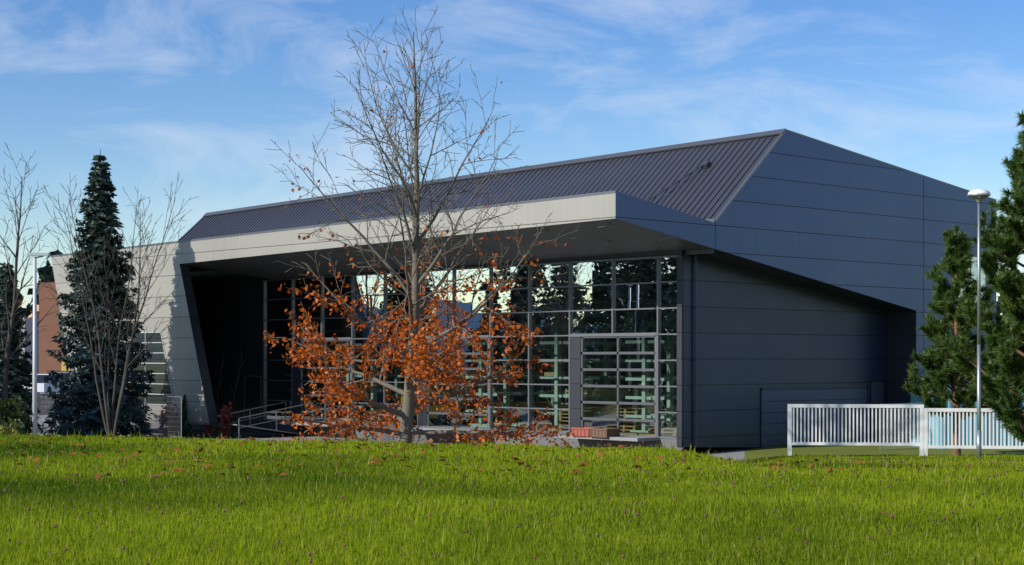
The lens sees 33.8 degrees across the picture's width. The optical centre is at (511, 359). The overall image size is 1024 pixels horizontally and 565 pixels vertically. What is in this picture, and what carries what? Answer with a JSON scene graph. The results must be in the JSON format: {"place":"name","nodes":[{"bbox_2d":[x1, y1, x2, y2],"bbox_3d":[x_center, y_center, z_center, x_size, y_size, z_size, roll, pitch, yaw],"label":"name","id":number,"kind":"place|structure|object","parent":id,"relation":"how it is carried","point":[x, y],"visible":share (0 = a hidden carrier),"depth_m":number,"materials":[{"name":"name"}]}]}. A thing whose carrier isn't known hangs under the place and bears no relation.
{"place":"outdoors","nodes":[
{"label":"outdoors","id":0,"kind":"place"},
{"bbox_2d":[14,391,66,414],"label":"parking asphalt","id":1,"kind":"structure","parent":0,"point":[48,403],"depth_m":112.00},
{"bbox_2d":[41,386,67,394],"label":"car wheels","id":2,"kind":"object","parent":1,"relation":"on","point":[49,390],"visible":0.19,"depth_m":116.52,"materials":[{"name":"black rubber"}]},
{"bbox_2d":[24,373,70,391],"bbox_3d":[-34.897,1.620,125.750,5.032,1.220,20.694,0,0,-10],"label":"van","id":3,"kind":"object","parent":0,"point":[42,387],"depth_m":116.83,"materials":[{"name":"white metal"}]},
{"bbox_2d":[217,409,676,436],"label":"hall floor","id":4,"kind":"structure","parent":0,"point":[280,416],"depth_m":85.82,"materials":[{"name":"concrete"}]},
{"bbox_2d":[180,264,218,424],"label":"wall edge","id":5,"kind":"object","parent":4,"relation":"on","point":[199,347],"visible":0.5,"depth_m":79.53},
{"bbox_2d":[413,414,449,424],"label":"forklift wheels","id":6,"kind":"object","parent":4,"relation":"on","point":[442,420],"visible":0.42,"depth_m":76.80,"materials":[{"name":"black rubber"}]},
{"bbox_2d":[401,396,450,418],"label":"forklift body","id":7,"kind":"object","parent":6,"relation":"on","point":[432,409],"visible":0.14,"depth_m":76.72,"materials":[{"name":"green metal"}]},
{"bbox_2d":[191,250,682,446],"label":"dark wall","id":8,"kind":"structure","parent":4,"relation":"on","point":[230,311],"depth_m":86.00,"materials":[{"name":"black metal"}]},
{"bbox_2d":[244,375,261,419],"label":"door frame","id":9,"kind":"object","parent":8,"relation":"attached to","point":[260,394],"visible":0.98,"depth_m":84.51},
{"bbox_2d":[245,377,259,419],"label":"man door","id":10,"kind":"structure","parent":9,"relation":"in","point":[252,392],"depth_m":85.05,"materials":[{"name":"black metal"}]},
{"bbox_2d":[416,378,473,422],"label":"forklift mast guard","id":11,"kind":"object","parent":4,"relation":"on","point":[450,390],"visible":0.17,"depth_m":77.31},
{"bbox_2d":[263,255,676,438],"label":"facade frames","id":12,"kind":"structure","parent":4,"relation":"on","point":[658,360],"depth_m":70.30,"materials":[{"name":"grey metal"}]},
{"bbox_2d":[292,337,580,432],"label":"door jamb panels","id":13,"kind":"object","parent":12,"relation":"attached to","point":[575,381],"visible":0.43,"depth_m":68.40,"materials":[{"name":"grey metal"}]},
{"bbox_2d":[265,257,676,352],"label":"facade glass","id":14,"kind":"object","parent":12,"relation":"in","point":[628,296],"visible":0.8,"depth_m":70.00,"materials":[{"name":"clear glass"}]},
{"bbox_2d":[300,336,654,435],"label":"sectional doors","id":15,"kind":"structure","parent":12,"relation":"attached to","point":[618,386],"depth_m":67.59,"materials":[{"name":"grey metal"}]},
{"bbox_2d":[285,341,676,432],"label":"cantilever racks","id":16,"kind":"object","parent":4,"relation":"on","point":[645,378],"visible":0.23,"depth_m":74.97,"materials":[{"name":"metal"}]},
{"bbox_2d":[302,366,662,411],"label":"stored timber","id":17,"kind":"object","parent":16,"relation":"on","point":[596,407],"visible":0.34,"depth_m":75.87,"materials":[{"name":"brown wood"}]},
{"bbox_2d":[416,345,666,414],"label":"hall inner lining","id":18,"kind":"object","parent":4,"relation":"on","point":[544,353],"visible":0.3,"depth_m":96.95,"materials":[{"name":"grey"}]},
{"bbox_2d":[518,404,676,435],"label":"pallets","id":19,"kind":"object","parent":4,"relation":"on","point":[626,427],"visible":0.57,"depth_m":68.78,"materials":[{"name":"brown wood"}]},
{"bbox_2d":[0,0,1023,314],"label":"sky","id":20,"kind":"structure","parent":0,"point":[202,91],"materials":[{"name":"blue"}]},
{"bbox_2d":[26,415,1023,563],"bbox_3d":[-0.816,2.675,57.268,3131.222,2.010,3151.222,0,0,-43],"label":"ground","id":21,"kind":"structure","parent":0,"point":[742,454],"depth_m":65.99,"materials":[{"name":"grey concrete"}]},
{"bbox_2d":[0,421,17,435],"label":"yellow shrub","id":22,"kind":"object","parent":21,"relation":"on","point":[6,431],"visible":0.37,"depth_m":63.97,"materials":[{"name":"yellow plant"}]},
{"bbox_2d":[0,396,31,435],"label":"hedge","id":23,"kind":"object","parent":21,"relation":"on","point":[10,412],"visible":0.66,"depth_m":65.86,"materials":[{"name":"green plant"}]},
{"bbox_2d":[0,262,40,435],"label":"conifer","id":24,"kind":"object","parent":21,"relation":"on","point":[22,366],"depth_m":73.68,"materials":[{"name":"green plant"}]},
{"bbox_2d":[2,294,38,318],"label":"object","id":25,"kind":"object","parent":21,"relation":"on","point":[30,316],"depth_m":189.11,"materials":[{"name":"yellow"}]},
{"bbox_2d":[19,318,38,373],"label":"building wall","id":26,"kind":"structure","parent":21,"relation":"on","point":[29,327],"depth_m":177.15,"materials":[{"name":"grey"}]},
{"bbox_2d":[0,143,62,425],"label":"bare tree","id":27,"kind":"object","parent":21,"relation":"on","point":[7,342],"visible":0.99,"depth_m":69.80,"materials":[{"name":"brown plant"}]},
{"bbox_2d":[0,249,62,317],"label":"fir belt","id":28,"kind":"object","parent":21,"relation":"on","point":[48,268],"visible":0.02,"depth_m":208.56,"materials":[{"name":"green plant"}]},
{"bbox_2d":[32,256,43,435],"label":"lamp pole","id":29,"kind":"object","parent":21,"relation":"on","point":[34,408],"visible":0.81,"depth_m":65.94,"materials":[{"name":"grey metal"}]},
{"bbox_2d":[27,253,49,255],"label":"lamp head","id":30,"kind":"object","parent":29,"relation":"on","point":[38,254],"visible":1,"depth_m":65.86},
{"bbox_2d":[39,282,66,373],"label":"building","id":31,"kind":"structure","parent":21,"relation":"on","point":[48,323],"depth_m":160.00,"materials":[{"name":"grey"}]},
{"bbox_2d":[61,361,69,370],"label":"window","id":32,"kind":"structure","parent":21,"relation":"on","point":[63,368],"depth_m":140.00,"materials":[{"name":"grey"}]},
{"bbox_2d":[37,149,155,438],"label":"tall spruce","id":33,"kind":"object","parent":21,"relation":"on","point":[78,359],"depth_m":77.39,"materials":[{"name":"green plant"}]},
{"bbox_2d":[38,172,195,436],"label":"bare tree","id":34,"kind":"object","parent":21,"relation":"on","point":[109,423],"visible":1,"depth_m":69.65,"materials":[{"name":"brown plant"}]},
{"bbox_2d":[158,405,170,435],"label":"red shrub","id":35,"kind":"object","parent":21,"relation":"on","point":[162,420],"visible":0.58,"depth_m":80.84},
{"bbox_2d":[170,403,179,435],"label":"gate","id":36,"kind":"structure","parent":21,"relation":"on","point":[175,419],"depth_m":79.89,"materials":[{"name":"grey metal"}]},
{"bbox_2d":[178,395,192,436],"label":"thuja","id":37,"kind":"object","parent":21,"relation":"on","point":[186,426],"visible":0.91,"depth_m":79.84,"materials":[{"name":"green plant"}]},
{"bbox_2d":[202,424,215,436],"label":"red shrub","id":38,"kind":"object","parent":21,"relation":"on","point":[208,431],"visible":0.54,"depth_m":79.40,"materials":[{"name":"red plant"}]},
{"bbox_2d":[219,401,231,437],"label":"red shrub","id":39,"kind":"object","parent":21,"relation":"on","point":[226,411],"visible":0.97,"depth_m":78.89,"materials":[{"name":"red plant"}]},
{"bbox_2d":[227,348,247,435],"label":"sapling","id":40,"kind":"object","parent":21,"relation":"on","point":[234,393],"visible":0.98,"depth_m":80.99,"materials":[{"name":"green plant"}]},
{"bbox_2d":[212,401,312,438],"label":"ramp railing","id":41,"kind":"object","parent":21,"relation":"on","point":[249,427],"depth_m":80.32,"materials":[{"name":"grey metal"}]},
{"bbox_2d":[51,191,615,424],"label":"ribbon","id":42,"kind":"object","parent":21,"relation":"on","point":[182,363],"visible":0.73,"depth_m":78.25,"materials":[{"name":"white metal"}]},
{"bbox_2d":[139,332,173,404],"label":"window frame","id":43,"kind":"object","parent":42,"relation":"attached to","point":[145,342],"visible":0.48,"depth_m":81.66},
{"bbox_2d":[131,333,173,404],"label":"window","id":44,"kind":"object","parent":43,"relation":"in","point":[163,387],"visible":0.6,"depth_m":81.84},
{"bbox_2d":[51,190,614,256],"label":"fascia","id":45,"kind":"structure","parent":42,"relation":"attached to","point":[461,209],"depth_m":70.15,"materials":[{"name":"grey metal"}]},
{"bbox_2d":[266,349,405,410],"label":"hall walls","id":46,"kind":"structure","parent":21,"relation":"on","point":[277,370],"depth_m":99.83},
{"bbox_2d":[180,134,779,240],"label":"roof","id":47,"kind":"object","parent":46,"relation":"on","point":[709,191],"visible":0.34,"depth_m":72.49,"materials":[{"name":"metal"}]},
{"bbox_2d":[189,219,713,277],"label":"canopy top","id":48,"kind":"object","parent":47,"relation":"attached to","point":[195,272],"visible":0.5,"depth_m":87.63,"materials":[{"name":"grey metal"}]},
{"bbox_2d":[183,218,709,278],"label":"soffit","id":49,"kind":"structure","parent":48,"relation":"attached to","point":[620,236],"depth_m":67.99,"materials":[{"name":"grey metal"}]},
{"bbox_2d":[179,128,996,240],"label":"roof flashings","id":50,"kind":"object","parent":47,"relation":"on","point":[781,132],"visible":0.79,"depth_m":72.84,"materials":[{"name":"grey metal"}]},
{"bbox_2d":[647,161,710,200],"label":"roof rod","id":51,"kind":"object","parent":47,"relation":"attached to","point":[705,164],"visible":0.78,"depth_m":67.05,"materials":[{"name":"metal"}]},
{"bbox_2d":[144,418,682,448],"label":"paved walkway","id":52,"kind":"structure","parent":21,"relation":"on","point":[542,441],"depth_m":75.08,"materials":[{"name":"grey concrete"}]},
{"bbox_2d":[263,5,579,446],"bbox_3d":[-2.879,-3.221,49.364,10.047,14.026,10.704,0,0,-43],"label":"oak tree","id":53,"kind":"object","parent":21,"relation":"on","point":[404,416],"depth_m":48.84,"materials":[{"name":"brown plant"}]},
{"bbox_2d":[277,421,659,440],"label":"door aprons","id":54,"kind":"object","parent":21,"relation":"on","point":[630,438],"depth_m":66.67,"materials":[{"name":"grey concrete"}]},
{"bbox_2d":[571,427,601,436],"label":"red crates","id":55,"kind":"object","parent":54,"relation":"on","point":[581,431],"visible":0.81,"depth_m":66.23,"materials":[{"name":"red plastic"}]},
{"bbox_2d":[589,428,620,437],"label":"wood crate","id":56,"kind":"object","parent":54,"relation":"on","point":[603,432],"visible":0.93,"depth_m":65.35,"materials":[{"name":"brown wood"}]},
{"bbox_2d":[29,393,924,449],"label":"heras fence panels","id":57,"kind":"object","parent":21,"relation":"on","point":[168,411],"visible":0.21,"depth_m":76.43,"materials":[{"name":"grey metal"}]},
{"bbox_2d":[1,432,1020,564],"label":"fallen leaves","id":58,"kind":"object","parent":21,"relation":"on","point":[438,555],"visible":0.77,"depth_m":22.54,"materials":[{"name":"brown plant"}]},
{"bbox_2d":[0,434,1022,478],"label":"fallen oak leaves","id":59,"kind":"object","parent":21,"relation":"on","point":[585,463],"depth_m":28.78,"materials":[{"name":"brown plant"}]},
{"bbox_2d":[0,434,1022,564],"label":"seed heads","id":60,"kind":"object","parent":21,"relation":"on","point":[420,483],"visible":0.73,"depth_m":22.21,"materials":[{"name":"plant"}]},
{"bbox_2d":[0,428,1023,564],"bbox_3d":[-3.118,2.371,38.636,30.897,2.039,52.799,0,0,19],"label":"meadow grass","id":61,"kind":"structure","parent":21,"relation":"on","point":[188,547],"depth_m":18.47,"materials":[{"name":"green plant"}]},
{"bbox_2d":[691,254,887,446],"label":"niche wall","id":62,"kind":"structure","parent":21,"relation":"on","point":[756,332],"depth_m":67.27,"materials":[{"name":"grey metal"}]},
{"bbox_2d":[683,250,690,446],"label":"corner column","id":63,"kind":"structure","parent":62,"relation":"attached to","point":[686,350],"depth_m":64.20,"materials":[{"name":"black metal"}]},
{"bbox_2d":[693,254,697,446],"bbox_3d":[6.992,-0.399,64.467,0.120,7.458,0.179,0,0,-43],"label":"downpipe","id":64,"kind":"object","parent":62,"relation":"attached to","point":[695,360],"visible":0.87,"depth_m":64.41,"materials":[{"name":"grey metal"}]},
{"bbox_2d":[685,248,915,440],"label":"niche return","id":65,"kind":"object","parent":21,"relation":"on","point":[901,333],"visible":0.8,"depth_m":72.41,"materials":[{"name":"grey metal"}]},
{"bbox_2d":[616,131,995,385],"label":"wall","id":66,"kind":"structure","parent":21,"relation":"on","point":[817,210],"depth_m":68.43,"materials":[{"name":"metal"}]},
{"bbox_2d":[715,177,923,374],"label":"wall joints","id":67,"kind":"object","parent":66,"relation":"attached to","point":[923,260],"depth_m":72.54,"materials":[{"name":"black metal"}]},
{"bbox_2d":[761,381,884,447],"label":"side door frames","id":68,"kind":"structure","parent":21,"relation":"on","point":[804,388],"depth_m":70.89,"materials":[{"name":"grey metal"}]},
{"bbox_2d":[763,388,866,447],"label":"low door","id":69,"kind":"structure","parent":68,"relation":"attached to","point":[775,417],"depth_m":69.37,"materials":[{"name":"grey metal"}]},
{"bbox_2d":[872,382,883,440],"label":"side man door","id":70,"kind":"structure","parent":21,"relation":"on","point":[877,392],"depth_m":72.69,"materials":[{"name":"grey"}]},
{"bbox_2d":[788,404,1023,455],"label":"white fence","id":71,"kind":"object","parent":21,"relation":"on","point":[923,445],"visible":0.9,"depth_m":56.76,"materials":[{"name":"metal"}]},
{"bbox_2d":[902,223,1012,455],"bbox_3d":[16.076,-0.596,60.995,4.190,8.751,3.190,0,0,-13],"label":"conifer tree","id":72,"kind":"object","parent":21,"relation":"on","point":[960,263],"depth_m":60.64,"materials":[{"name":"green plant"}]},
{"bbox_2d":[911,386,1023,448],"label":"blue site container","id":73,"kind":"object","parent":21,"relation":"on","point":[915,398],"visible":0.09,"depth_m":66.17,"materials":[{"name":"teal metal"}]},
{"bbox_2d":[929,109,1023,443],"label":"conifer tree","id":74,"kind":"object","parent":21,"relation":"on","point":[1008,231],"depth_m":52.54,"materials":[{"name":"green plant"}]},
{"bbox_2d":[976,202,981,457],"bbox_3d":[13.835,-0.827,50.000,0.150,7.650,0.150,0,0,-43],"label":"lamp pole","id":75,"kind":"object","parent":21,"relation":"on","point":[979,442],"visible":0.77,"depth_m":49.96,"materials":[{"name":"grey metal"}]},
{"bbox_2d":[967,193,990,202],"bbox_3d":[13.835,-4.772,50.000,0.680,0.240,0.680,0,0,-43],"label":"lamp housing","id":76,"kind":"object","parent":75,"relation":"on","point":[978,197],"visible":1,"depth_m":49.83,"materials":[{"name":"grey metal"}]},
{"bbox_2d":[968,189,989,193],"bbox_3d":[13.835,-4.977,50.000,0.660,0.170,0.660,0,0,-43],"label":"lamp cap","id":77,"kind":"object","parent":76,"relation":"on","point":[973,191],"depth_m":49.77,"materials":[{"name":"white"}]},
{"bbox_2d":[996,268,1023,385],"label":"tree belt","id":78,"kind":"object","parent":21,"relation":"on","point":[998,310],"depth_m":199.11,"materials":[{"name":"green plant"}]},
{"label":"side window frame","id":79,"kind":"object","parent":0,"visible":0},
{"bbox_2d":[961,258,985,297],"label":"side window glass","id":80,"kind":"object","parent":79,"relation":"attached to","point":[974,278],"depth_m":75.40,"materials":[{"name":"glass"}]}
]}

